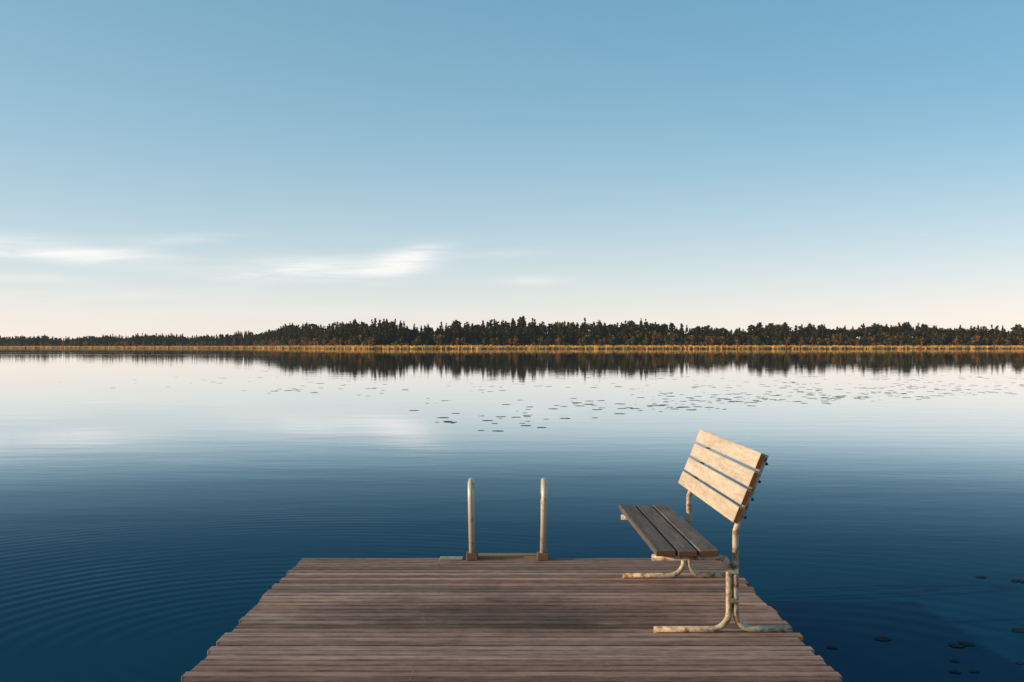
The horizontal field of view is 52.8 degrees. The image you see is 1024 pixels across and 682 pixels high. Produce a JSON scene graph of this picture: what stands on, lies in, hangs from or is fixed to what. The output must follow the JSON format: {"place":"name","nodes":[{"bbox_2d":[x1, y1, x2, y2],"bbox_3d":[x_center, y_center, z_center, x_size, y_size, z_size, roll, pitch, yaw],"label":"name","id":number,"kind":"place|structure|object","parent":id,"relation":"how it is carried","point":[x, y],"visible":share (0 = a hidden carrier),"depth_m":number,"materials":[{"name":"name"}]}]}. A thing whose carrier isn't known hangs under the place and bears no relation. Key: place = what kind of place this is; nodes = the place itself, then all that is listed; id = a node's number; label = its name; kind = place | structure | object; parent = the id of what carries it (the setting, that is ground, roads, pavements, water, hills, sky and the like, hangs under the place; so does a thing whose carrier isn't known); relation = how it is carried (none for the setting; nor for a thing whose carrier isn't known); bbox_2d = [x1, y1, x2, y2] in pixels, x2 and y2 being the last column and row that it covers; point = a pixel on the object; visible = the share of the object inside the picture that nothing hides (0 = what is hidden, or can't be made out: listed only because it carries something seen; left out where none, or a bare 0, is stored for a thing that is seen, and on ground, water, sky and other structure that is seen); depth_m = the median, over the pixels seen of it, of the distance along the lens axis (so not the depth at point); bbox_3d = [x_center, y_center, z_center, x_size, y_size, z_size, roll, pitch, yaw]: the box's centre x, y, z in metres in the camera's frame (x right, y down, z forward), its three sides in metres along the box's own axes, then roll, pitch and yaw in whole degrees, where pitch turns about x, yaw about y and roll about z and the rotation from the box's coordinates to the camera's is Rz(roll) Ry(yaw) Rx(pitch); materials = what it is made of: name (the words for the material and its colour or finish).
{"place":"outdoors","nodes":[
{"label":"outdoors","id":0,"kind":"place"},
{"bbox_2d":[0,348,1023,681],"bbox_3d":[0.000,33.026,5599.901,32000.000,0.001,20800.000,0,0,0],"label":"lake water","id":1,"kind":"structure","parent":0,"point":[170,514],"depth_m":13.51,"materials":[{"name":"blue liquid"}]},
{"bbox_2d":[181,558,841,681],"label":"dock deck","id":2,"kind":"structure","parent":1,"relation":"in","point":[439,620],"depth_m":5.13,"materials":[{"name":"brown wood"}]},
{"bbox_2d":[440,478,548,559],"bbox_3d":[-0.117,1.804,6.939,0.716,1.771,0.362,0,0,0],"label":"swim ladder","id":3,"kind":"object","parent":2,"relation":"attached to","point":[473,554],"visible":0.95,"depth_m":6.79,"materials":[{"name":"metal"}]},
{"bbox_2d":[619,429,787,632],"bbox_3d":[1.005,0.989,5.718,0.667,0.886,1.468,0,0,-1],"label":"bench","id":4,"kind":"object","parent":2,"relation":"on","point":[666,532],"visible":1,"depth_m":5.35,"materials":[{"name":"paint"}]},
{"bbox_2d":[0,345,1023,348],"bbox_3d":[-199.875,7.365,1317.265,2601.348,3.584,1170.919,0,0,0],"label":"shore reeds","id":5,"kind":"object","parent":1,"relation":"on","point":[642,347],"visible":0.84,"depth_m":789.22,"materials":[{"name":"plant"}]},
{"bbox_2d":[243,366,1023,672],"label":"water lily pads","id":6,"kind":"object","parent":1,"relation":"on","point":[962,643],"visible":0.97,"depth_m":29.20,"materials":[{"name":"black"}]},
{"bbox_2d":[0,0,1023,340],"label":"sky","id":7,"kind":"structure","parent":0,"point":[189,168],"materials":[{"name":"blue"}]},
{"bbox_3d":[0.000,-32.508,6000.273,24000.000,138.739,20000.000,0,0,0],"label":"ground","id":8,"kind":"structure","parent":0,"visible":0},
{"bbox_2d":[0,316,1023,346],"bbox_3d":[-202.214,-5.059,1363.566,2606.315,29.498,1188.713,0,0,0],"label":"trees","id":9,"kind":"object","parent":8,"relation":"on","point":[391,333],"visible":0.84,"depth_m":857.77,"materials":[{"name":"green plant"}]}
]}

